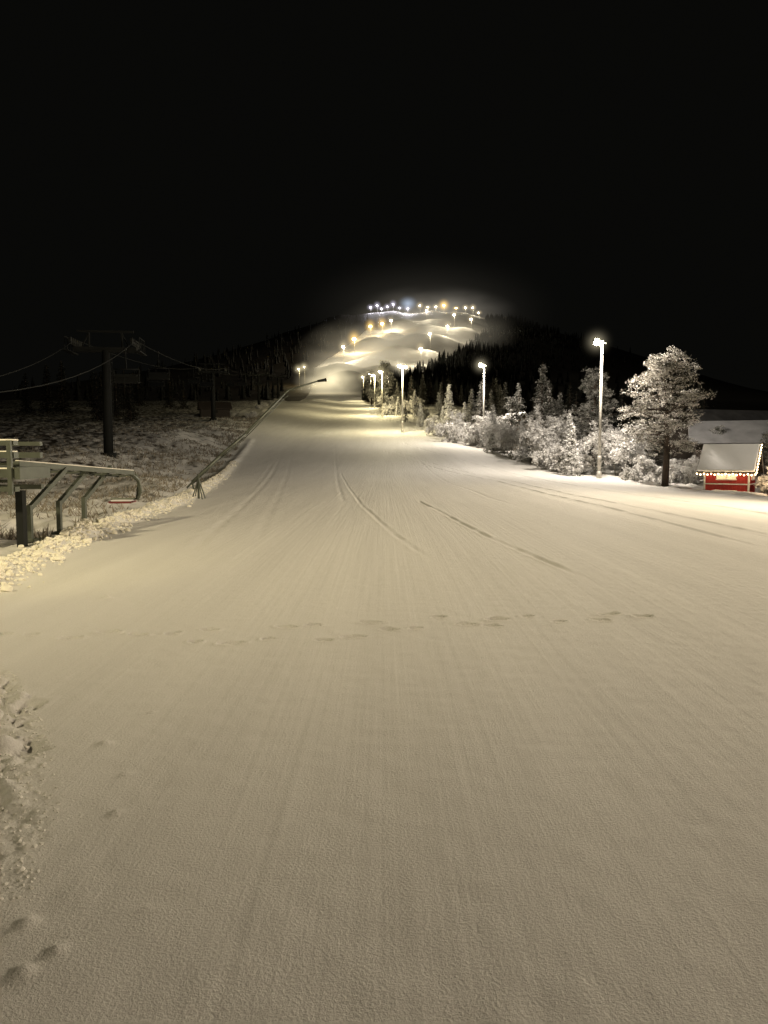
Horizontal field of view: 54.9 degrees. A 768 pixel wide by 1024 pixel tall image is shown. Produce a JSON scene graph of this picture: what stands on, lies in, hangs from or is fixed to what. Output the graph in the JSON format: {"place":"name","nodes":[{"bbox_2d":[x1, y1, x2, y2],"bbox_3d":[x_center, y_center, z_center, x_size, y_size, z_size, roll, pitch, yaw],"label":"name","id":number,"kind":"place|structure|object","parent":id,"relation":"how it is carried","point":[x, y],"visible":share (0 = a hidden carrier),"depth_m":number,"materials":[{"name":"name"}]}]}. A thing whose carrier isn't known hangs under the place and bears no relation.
{"place":"outdoors","nodes":[
{"label":"outdoors","id":0,"kind":"place"},
{"bbox_2d":[366,383,387,402],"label":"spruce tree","id":1,"kind":"object","parent":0,"point":[371,393],"visible":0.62,"depth_m":231.17,"materials":[{"name":"white plant"}]},
{"bbox_2d":[0,311,767,1023],"bbox_3d":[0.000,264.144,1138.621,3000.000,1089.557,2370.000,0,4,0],"label":"ground","id":2,"kind":"structure","parent":0,"point":[342,699],"depth_m":4.43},
{"bbox_2d":[0,439,49,546],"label":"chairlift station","id":3,"kind":"object","parent":2,"relation":"on","point":[9,472],"visible":0.95,"depth_m":12.56,"materials":[{"name":"wood"}]},
{"bbox_2d":[18,373,36,412],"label":"spruce tree","id":4,"kind":"object","parent":2,"relation":"on","point":[25,384],"visible":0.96,"depth_m":142.17,"materials":[{"name":"green plant"}]},
{"bbox_2d":[0,670,59,909],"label":"snow crumbs","id":5,"kind":"object","parent":2,"relation":"on","point":[27,846],"visible":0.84,"depth_m":3.36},
{"bbox_2d":[38,365,56,412],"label":"spruce tree","id":6,"kind":"object","parent":2,"relation":"on","point":[47,406],"visible":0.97,"depth_m":142.57,"materials":[{"name":"green plant"}]},
{"bbox_2d":[51,362,72,414],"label":"spruce tree","id":7,"kind":"object","parent":2,"relation":"on","point":[62,400],"visible":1,"depth_m":133.42,"materials":[{"name":"green plant"}]},
{"bbox_2d":[55,371,71,406],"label":"spruce tree","id":8,"kind":"object","parent":2,"relation":"on","point":[63,392],"visible":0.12,"depth_m":158.55,"materials":[{"name":"green plant"}]},
{"bbox_2d":[0,460,141,542],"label":"guide rail","id":9,"kind":"object","parent":2,"relation":"on","point":[81,471],"visible":0.79,"depth_m":14.41,"materials":[{"name":"metal"}]},
{"bbox_2d":[108,473,137,503],"bbox_3d":[-6.144,-0.564,17.501,0.710,0.699,0.385,0,4,-6],"label":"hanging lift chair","id":10,"kind":"object","parent":9,"relation":"hanging from","point":[122,500],"visible":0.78,"depth_m":17.49,"materials":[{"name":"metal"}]},
{"bbox_2d":[62,330,146,458],"bbox_3d":[-19.300,-7.985,51.539,5.100,9.170,2.740,-1,4,-7],"label":"chairlift pylon","id":11,"kind":"object","parent":2,"relation":"on","point":[108,414],"visible":0.94,"depth_m":51.28,"materials":[{"name":"metal"}]},
{"bbox_2d":[0,341,268,392],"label":"lift cable","id":12,"kind":"object","parent":11,"relation":"attached to","point":[94,368],"visible":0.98,"depth_m":37.20,"materials":[{"name":"metal"}]},
{"bbox_2d":[111,348,139,386],"bbox_3d":[-16.657,-9.299,47.636,1.680,2.487,0.665,-1,4,-7],"label":"chairlift chair","id":13,"kind":"object","parent":12,"relation":"hanging from","point":[124,379],"visible":1,"depth_m":47.90,"materials":[{"name":"metal"}]},
{"bbox_2d":[148,351,169,379],"bbox_3d":[-18.236,-11.700,59.732,1.680,2.487,0.665,-1,4,-7],"label":"chairlift chair","id":14,"kind":"object","parent":12,"relation":"hanging from","point":[159,375],"visible":1,"depth_m":60.00,"materials":[{"name":"metal"}]},
{"bbox_2d":[1,341,269,375],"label":"lift cable","id":15,"kind":"object","parent":11,"relation":"attached to","point":[87,344],"visible":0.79,"depth_m":46.59,"materials":[{"name":"metal"}]},
{"bbox_2d":[148,365,163,388],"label":"chairlift chair","id":16,"kind":"object","parent":15,"relation":"hanging from","point":[155,384],"visible":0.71,"depth_m":79.84,"materials":[{"name":"metal"}]},
{"bbox_2d":[0,461,238,591],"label":"snow clumps","id":17,"kind":"object","parent":2,"relation":"on","point":[37,552],"visible":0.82,"depth_m":13.13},
{"bbox_2d":[0,413,260,539],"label":"grass","id":18,"kind":"structure","parent":2,"relation":"on","point":[64,506],"depth_m":49.07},
{"bbox_2d":[121,384,139,421],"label":"spruce tree","id":19,"kind":"object","parent":2,"relation":"on","point":[129,413],"visible":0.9,"depth_m":112.35,"materials":[{"name":"green plant"}]},
{"bbox_2d":[177,381,190,409],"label":"spruce tree","id":20,"kind":"object","parent":2,"relation":"on","point":[182,395],"visible":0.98,"depth_m":157.63,"materials":[{"name":"green plant"}]},
{"bbox_2d":[195,363,229,420],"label":"chairlift pylon","id":21,"kind":"object","parent":2,"relation":"on","point":[213,407],"visible":0.95,"depth_m":114.70,"materials":[{"name":"metal"}]},
{"bbox_2d":[197,402,231,417],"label":"hut","id":22,"kind":"object","parent":2,"relation":"on","point":[223,409],"visible":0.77,"depth_m":129.79,"materials":[{"name":"metal"}]},
{"bbox_2d":[186,378,326,498],"bbox_3d":[-4.781,-2.942,28.960,0.690,5.005,6.446,4,6,44],"label":"snow lance","id":23,"kind":"object","parent":2,"relation":"on","point":[197,488],"visible":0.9,"depth_m":27.65,"materials":[{"name":"metal"}]},
{"bbox_2d":[248,369,268,404],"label":"chairlift pylon","id":24,"kind":"object","parent":2,"relation":"on","point":[258,389],"visible":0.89,"depth_m":177.97,"materials":[{"name":"metal"}]},
{"bbox_2d":[269,374,285,401],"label":"chairlift pylon","id":25,"kind":"object","parent":2,"relation":"on","point":[277,377],"visible":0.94,"depth_m":229.45,"materials":[{"name":"metal"}]},
{"bbox_2d":[13,313,713,419],"bbox_3d":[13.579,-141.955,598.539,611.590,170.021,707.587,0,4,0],"label":"forest","id":26,"kind":"object","parent":2,"relation":"on","point":[454,364],"visible":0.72,"depth_m":529.59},
{"bbox_2d":[361,369,378,404],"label":"pine tree","id":27,"kind":"object","parent":2,"relation":"on","point":[370,376],"visible":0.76,"depth_m":234.00,"materials":[{"name":"green plant"}]},
{"bbox_2d":[378,385,386,410],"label":"spruce tree","id":28,"kind":"object","parent":2,"relation":"on","point":[384,394],"visible":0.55,"depth_m":174.10,"materials":[{"name":"green plant"}]},
{"bbox_2d":[370,360,396,396],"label":"pine tree","id":29,"kind":"object","parent":2,"relation":"on","point":[387,378],"visible":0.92,"depth_m":206.60,"materials":[{"name":"green plant"}]},
{"bbox_2d":[376,395,393,407],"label":"birch tree","id":30,"kind":"object","parent":2,"relation":"on","point":[379,399],"visible":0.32,"depth_m":196.48,"materials":[{"name":"white plant"}]},
{"bbox_2d":[381,403,399,414],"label":"frosted bush","id":31,"kind":"object","parent":2,"relation":"on","point":[389,409],"visible":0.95,"depth_m":165.47,"materials":[{"name":"white plant"}]},
{"bbox_2d":[394,397,401,415],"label":"spruce tree","id":32,"kind":"object","parent":2,"relation":"on","point":[397,411],"visible":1,"depth_m":158.44,"materials":[{"name":"white plant"}]},
{"bbox_2d":[397,364,406,431],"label":"street lamp","id":33,"kind":"object","parent":2,"relation":"on","point":[402,366],"visible":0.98,"depth_m":107.87,"materials":[{"name":"metal"}]},
{"bbox_2d":[401,404,408,421],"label":"spruce tree","id":34,"kind":"object","parent":2,"relation":"on","point":[405,415],"visible":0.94,"depth_m":136.43,"materials":[{"name":"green plant"}]},
{"bbox_2d":[403,376,414,414],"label":"spruce tree","id":35,"kind":"object","parent":2,"relation":"on","point":[411,393],"visible":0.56,"depth_m":162.43,"materials":[{"name":"green plant"}]},
{"bbox_2d":[401,396,424,410],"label":"birch tree","id":36,"kind":"object","parent":2,"relation":"on","point":[419,401],"visible":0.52,"depth_m":155.92,"materials":[{"name":"white plant"}]},
{"bbox_2d":[410,390,418,415],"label":"spruce tree","id":37,"kind":"object","parent":2,"relation":"on","point":[415,404],"visible":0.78,"depth_m":154.53,"materials":[{"name":"white plant"}]},
{"bbox_2d":[416,403,424,426],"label":"spruce tree","id":38,"kind":"object","parent":2,"relation":"on","point":[420,420],"visible":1,"depth_m":118.57,"materials":[{"name":"white plant"}]},
{"bbox_2d":[413,407,429,417],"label":"frosted bush","id":39,"kind":"object","parent":2,"relation":"on","point":[425,412],"visible":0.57,"depth_m":147.16,"materials":[{"name":"white plant"}]},
{"bbox_2d":[418,374,427,405],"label":"spruce tree","id":40,"kind":"object","parent":2,"relation":"on","point":[421,389],"visible":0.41,"depth_m":219.51,"materials":[{"name":"green plant"}]},
{"bbox_2d":[419,378,428,406],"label":"spruce tree","id":41,"kind":"object","parent":2,"relation":"on","point":[422,396],"visible":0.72,"depth_m":212.16,"materials":[{"name":"green plant"}]},
{"bbox_2d":[426,383,432,404],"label":"spruce tree","id":42,"kind":"object","parent":2,"relation":"on","point":[427,390],"visible":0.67,"depth_m":223.19,"materials":[{"name":"green plant"}]},
{"bbox_2d":[434,393,441,421],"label":"spruce tree","id":43,"kind":"object","parent":2,"relation":"on","point":[438,405],"visible":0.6,"depth_m":128.31,"materials":[{"name":"green plant"}]},
{"bbox_2d":[434,382,445,408],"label":"spruce tree","id":44,"kind":"object","parent":2,"relation":"on","point":[441,393],"visible":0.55,"depth_m":189.25,"materials":[{"name":"green plant"}]},
{"bbox_2d":[430,408,460,425],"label":"birch tree","id":45,"kind":"object","parent":2,"relation":"on","point":[437,419],"visible":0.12,"depth_m":111.50,"materials":[{"name":"white plant"}]},
{"bbox_2d":[424,411,467,437],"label":"birch tree","id":46,"kind":"object","parent":2,"relation":"on","point":[429,427],"visible":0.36,"depth_m":100.73,"materials":[{"name":"white plant"}]},
{"bbox_2d":[440,384,454,419],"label":"spruce tree","id":47,"kind":"object","parent":2,"relation":"on","point":[448,401],"visible":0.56,"depth_m":115.20,"materials":[{"name":"white plant"}]},
{"bbox_2d":[451,377,460,404],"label":"spruce tree","id":48,"kind":"object","parent":2,"relation":"on","point":[454,389],"visible":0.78,"depth_m":236.00,"materials":[{"name":"green plant"}]},
{"bbox_2d":[434,419,487,442],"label":"birch tree","id":49,"kind":"object","parent":2,"relation":"on","point":[458,431],"visible":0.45,"depth_m":93.41,"materials":[{"name":"white plant"}]},
{"bbox_2d":[457,384,465,404],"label":"spruce tree","id":50,"kind":"object","parent":2,"relation":"on","point":[461,395],"visible":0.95,"depth_m":246.44,"materials":[{"name":"green plant"}]},
{"bbox_2d":[463,389,475,430],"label":"spruce tree","id":51,"kind":"object","parent":2,"relation":"on","point":[471,396],"visible":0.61,"depth_m":106.25,"materials":[{"name":"green plant"}]},
{"bbox_2d":[461,422,489,446],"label":"birch tree","id":52,"kind":"object","parent":2,"relation":"on","point":[473,436],"visible":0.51,"depth_m":88.44,"materials":[{"name":"white plant"}]},
{"bbox_2d":[468,381,490,429],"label":"spruce tree","id":53,"kind":"object","parent":2,"relation":"on","point":[480,404],"visible":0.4,"depth_m":98.03,"materials":[{"name":"green plant"}]},
{"bbox_2d":[478,362,486,434],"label":"street lamp","id":54,"kind":"object","parent":2,"relation":"on","point":[480,364],"visible":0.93,"depth_m":88.02,"materials":[{"name":"metal"}]},
{"bbox_2d":[476,377,489,418],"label":"spruce tree","id":55,"kind":"object","parent":2,"relation":"on","point":[487,401],"visible":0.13,"depth_m":112.77,"materials":[{"name":"green plant"}]},
{"bbox_2d":[483,404,499,452],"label":"spruce tree","id":56,"kind":"object","parent":2,"relation":"on","point":[492,414],"visible":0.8,"depth_m":79.40,"materials":[{"name":"grey plant"}]},
{"bbox_2d":[486,390,496,418],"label":"spruce tree","id":57,"kind":"object","parent":2,"relation":"on","point":[491,400],"visible":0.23,"depth_m":118.04,"materials":[{"name":"grey plant"}]},
{"bbox_2d":[471,408,518,439],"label":"birch tree","id":58,"kind":"object","parent":2,"relation":"on","point":[484,425],"visible":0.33,"depth_m":86.58,"materials":[{"name":"white plant"}]},
{"bbox_2d":[490,377,500,416],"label":"spruce tree","id":59,"kind":"object","parent":2,"relation":"on","point":[493,390],"visible":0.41,"depth_m":156.45,"materials":[{"name":"grey plant"}]},
{"bbox_2d":[494,377,502,412],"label":"spruce tree","id":60,"kind":"object","parent":2,"relation":"on","point":[496,389],"visible":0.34,"depth_m":180.93,"materials":[{"name":"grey plant"}]},
{"bbox_2d":[488,439,510,452],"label":"frosted bush","id":61,"kind":"object","parent":2,"relation":"on","point":[499,449],"visible":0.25,"depth_m":80.24,"materials":[{"name":"grey plant"}]},
{"bbox_2d":[496,386,506,415],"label":"spruce tree","id":62,"kind":"object","parent":2,"relation":"on","point":[500,395],"visible":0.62,"depth_m":176.17,"materials":[{"name":"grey plant"}]},
{"bbox_2d":[495,382,509,417],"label":"spruce tree","id":63,"kind":"object","parent":2,"relation":"on","point":[504,398],"visible":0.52,"depth_m":133.70,"materials":[{"name":"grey plant"}]},
{"bbox_2d":[486,418,526,456],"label":"birch tree","id":64,"kind":"object","parent":2,"relation":"on","point":[507,438],"visible":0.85,"depth_m":75.67,"materials":[{"name":"grey plant"}]},
{"bbox_2d":[498,396,524,430],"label":"pine tree","id":65,"kind":"object","parent":2,"relation":"on","point":[512,402],"visible":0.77,"depth_m":85.11,"materials":[{"name":"white plant"}]},
{"bbox_2d":[504,412,530,447],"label":"hut","id":66,"kind":"object","parent":2,"relation":"on","point":[526,415],"visible":0.16,"depth_m":89.86,"materials":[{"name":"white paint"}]},
{"bbox_2d":[514,383,525,412],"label":"spruce tree","id":67,"kind":"object","parent":2,"relation":"on","point":[518,394],"visible":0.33,"depth_m":95.97,"materials":[{"name":"grey plant"}]},
{"bbox_2d":[512,418,530,461],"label":"spruce tree","id":68,"kind":"object","parent":2,"relation":"on","point":[521,445],"visible":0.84,"depth_m":69.50,"materials":[{"name":"grey plant"}]},
{"bbox_2d":[516,413,538,461],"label":"pine tree","id":69,"kind":"object","parent":2,"relation":"on","point":[534,418],"visible":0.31,"depth_m":71.50,"materials":[{"name":"grey plant"}]},
{"bbox_2d":[525,364,557,455],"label":"spruce tree","id":70,"kind":"object","parent":2,"relation":"on","point":[541,393],"visible":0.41,"depth_m":74.12,"materials":[{"name":"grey plant"}]},
{"bbox_2d":[518,417,580,460],"bbox_3d":[13.839,-5.835,62.740,4.468,4.433,5.476,4,6,42],"label":"birch tree","id":71,"kind":"object","parent":2,"relation":"on","point":[542,438],"visible":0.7,"depth_m":62.74,"materials":[{"name":"white plant"}]},
{"bbox_2d":[543,380,555,416],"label":"spruce tree","id":72,"kind":"object","parent":2,"relation":"on","point":[547,391],"visible":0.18,"depth_m":85.07,"materials":[{"name":"grey plant"}]},
{"bbox_2d":[545,399,566,426],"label":"pine tree","id":73,"kind":"object","parent":2,"relation":"on","point":[558,408],"visible":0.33,"depth_m":75.06,"materials":[{"name":"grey plant"}]},
{"bbox_2d":[530,443,583,472],"bbox_3d":[14.204,-4.066,59.242,4.355,3.036,5.696,2,5,21],"label":"bush","id":74,"kind":"object","parent":2,"relation":"on","point":[537,456],"visible":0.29,"depth_m":58.26,"materials":[{"name":"white plant"}]},
{"bbox_2d":[525,405,592,448],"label":"birch tree","id":75,"kind":"object","parent":2,"relation":"on","point":[551,422],"visible":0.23,"depth_m":66.00,"materials":[{"name":"white plant"}]},
{"bbox_2d":[557,392,566,420],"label":"spruce tree","id":76,"kind":"object","parent":2,"relation":"on","point":[561,396],"visible":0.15,"depth_m":97.79,"materials":[{"name":"grey plant"}]},
{"bbox_2d":[563,385,574,421],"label":"spruce tree","id":77,"kind":"object","parent":2,"relation":"on","point":[570,391],"visible":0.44,"depth_m":114.14,"materials":[{"name":"grey plant"}]},
{"bbox_2d":[561,412,577,448],"bbox_3d":[15.212,-5.688,60.719,2.322,5.036,1.959,-4,6,-42],"label":"spruce tree","id":78,"kind":"object","parent":2,"relation":"on","point":[569,421],"visible":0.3,"depth_m":60.56,"materials":[{"name":"white plant"}]},
{"bbox_2d":[559,422,583,475],"bbox_3d":[13.794,-4.502,54.337,1.956,4.241,1.650,-3,5,-32],"label":"spruce tree","id":79,"kind":"object","parent":2,"relation":"on","point":[569,462],"visible":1,"depth_m":54.19,"materials":[{"name":"white plant"}]},
{"bbox_2d":[550,442,594,473],"bbox_3d":[14.498,-4.132,57.398,3.449,2.600,4.009,0,4,0],"label":"frosted bush","id":80,"kind":"object","parent":2,"relation":"on","point":[560,456],"visible":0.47,"depth_m":56.62,"materials":[{"name":"white plant"}]},
{"bbox_2d":[571,392,580,436],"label":"spruce tree","id":81,"kind":"object","parent":2,"relation":"on","point":[577,403],"visible":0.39,"depth_m":107.67,"materials":[{"name":"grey plant"}]},
{"bbox_2d":[577,379,597,450],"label":"spruce tree","id":82,"kind":"object","parent":2,"relation":"on","point":[586,409],"visible":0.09,"depth_m":89.18,"materials":[{"name":"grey plant"}]},
{"bbox_2d":[563,367,619,465],"bbox_3d":[18.256,-8.054,64.587,4.763,9.078,4.101,0,4,0],"label":"pine tree","id":83,"kind":"object","parent":2,"relation":"on","point":[594,376],"visible":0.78,"depth_m":64.06,"materials":[{"name":"white plant"}]},
{"bbox_2d":[590,431,605,474],"bbox_3d":[16.620,-4.501,56.822,1.443,3.711,1.711,-1,5,-16],"label":"spruce tree","id":84,"kind":"object","parent":2,"relation":"on","point":[595,468],"visible":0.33,"depth_m":56.86,"materials":[{"name":"grey plant"}]},
{"bbox_2d":[592,337,605,477],"bbox_3d":[14.979,-7.888,52.362,3.400,11.600,3.400,-1,4,-11],"label":"street lamp","id":85,"kind":"object","parent":2,"relation":"on","point":[596,341],"visible":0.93,"depth_m":52.54,"materials":[{"name":"metal"}]},
{"bbox_2d":[586,398,618,463],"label":"spruce tree","id":86,"kind":"object","parent":2,"relation":"on","point":[602,430],"visible":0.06,"depth_m":73.43,"materials":[{"name":"grey plant"}]},
{"bbox_2d":[578,420,644,475],"bbox_3d":[17.209,-4.803,56.032,5.476,4.433,4.468,-2,5,-20],"label":"bush","id":87,"kind":"object","parent":2,"relation":"on","point":[620,448],"visible":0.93,"depth_m":55.70,"materials":[{"name":"white plant"}]},
{"bbox_2d":[612,389,631,430],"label":"spruce tree","id":88,"kind":"object","parent":2,"relation":"on","point":[621,398],"visible":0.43,"depth_m":94.97,"materials":[{"name":"grey plant"}]},
{"bbox_2d":[602,417,657,467],"bbox_3d":[19.496,-5.383,59.795,5.798,4.694,4.731,-3,5,-35],"label":"birch tree","id":89,"kind":"object","parent":2,"relation":"on","point":[606,427],"visible":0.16,"depth_m":60.01,"materials":[{"name":"white plant"}]},
{"bbox_2d":[619,465,644,480],"bbox_3d":[17.654,-2.692,52.435,1.725,1.300,2.005,-1,4,-10],"label":"frosted bush","id":90,"kind":"object","parent":2,"relation":"on","point":[628,473],"visible":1,"depth_m":52.18,"materials":[{"name":"white plant"}]},
{"bbox_2d":[629,388,647,431],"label":"spruce tree","id":91,"kind":"object","parent":2,"relation":"on","point":[635,413],"visible":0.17,"depth_m":121.55,"materials":[{"name":"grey plant"}]},
{"bbox_2d":[627,403,657,466],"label":"spruce tree","id":92,"kind":"object","parent":2,"relation":"on","point":[642,417],"visible":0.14,"depth_m":65.45,"materials":[{"name":"grey plant"}]},
{"bbox_2d":[617,345,716,486],"bbox_3d":[18.472,-6.186,49.285,6.122,9.663,6.700,0,4,0],"label":"pine tree","id":93,"kind":"object","parent":2,"relation":"on","point":[666,368],"visible":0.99,"depth_m":48.74,"materials":[{"name":"white plant"}]},
{"bbox_2d":[631,453,703,484],"bbox_3d":[20.886,-2.812,54.164,5.696,3.036,4.355,1,5,12],"label":"bush","id":94,"kind":"object","parent":2,"relation":"on","point":[675,474],"visible":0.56,"depth_m":53.63,"materials":[{"name":"white plant"}]},
{"bbox_2d":[679,454,703,483],"bbox_3d":[22.120,-3.015,51.756,2.365,2.347,2.899,-4,6,-45],"label":"bush","id":95,"kind":"object","parent":2,"relation":"on","point":[693,468],"visible":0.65,"depth_m":51.82,"materials":[{"name":"white plant"}]},
{"bbox_2d":[700,393,708,408],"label":"spruce tree","id":96,"kind":"object","parent":2,"relation":"on","point":[704,402],"visible":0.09,"depth_m":98.10,"materials":[{"name":"black plant"}]},
{"bbox_2d":[708,424,725,433],"bbox_3d":[25.917,-4.496,57.253,2.051,4.539,2.382,-2,5,-19],"label":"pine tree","id":97,"kind":"object","parent":2,"relation":"on","point":[719,428],"visible":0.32,"depth_m":56.96,"materials":[{"name":"plant"}]},
{"bbox_2d":[670,409,767,459],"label":"house","id":98,"kind":"structure","parent":2,"relation":"on","point":[721,415],"depth_m":82.63,"materials":[{"name":"metal"}]},
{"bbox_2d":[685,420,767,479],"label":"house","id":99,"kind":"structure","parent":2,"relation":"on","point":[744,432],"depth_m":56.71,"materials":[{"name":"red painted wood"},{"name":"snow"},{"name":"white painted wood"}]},
{"bbox_2d":[696,444,763,491],"bbox_3d":[22.022,-2.492,46.931,3.485,3.638,3.299,3,5,35],"label":"cabin","id":100,"kind":"object","parent":2,"relation":"on","point":[737,467],"visible":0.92,"depth_m":46.00,"materials":[{"name":"red paint"}]},
{"bbox_2d":[716,473,736,479],"bbox_3d":[21.265,-2.197,45.946,1.200,0.420,0.088,3,5,35],"label":"window","id":101,"kind":"structure","parent":100,"relation":"in","point":[718,477],"depth_m":45.92,"materials":[{"name":"yellow"}]},
{"bbox_2d":[753,466,767,493],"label":"frosted bush","id":102,"kind":"object","parent":2,"relation":"on","point":[762,484],"visible":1,"depth_m":45.07,"materials":[{"name":"white plant"}]},
{"bbox_2d":[760,422,767,470],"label":"pine tree","id":103,"kind":"object","parent":2,"relation":"on","point":[764,438],"visible":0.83,"depth_m":46.61,"materials":[{"name":"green plant"}]},
{"bbox_2d":[0,0,767,391],"label":"sky","id":104,"kind":"structure","parent":0,"point":[189,177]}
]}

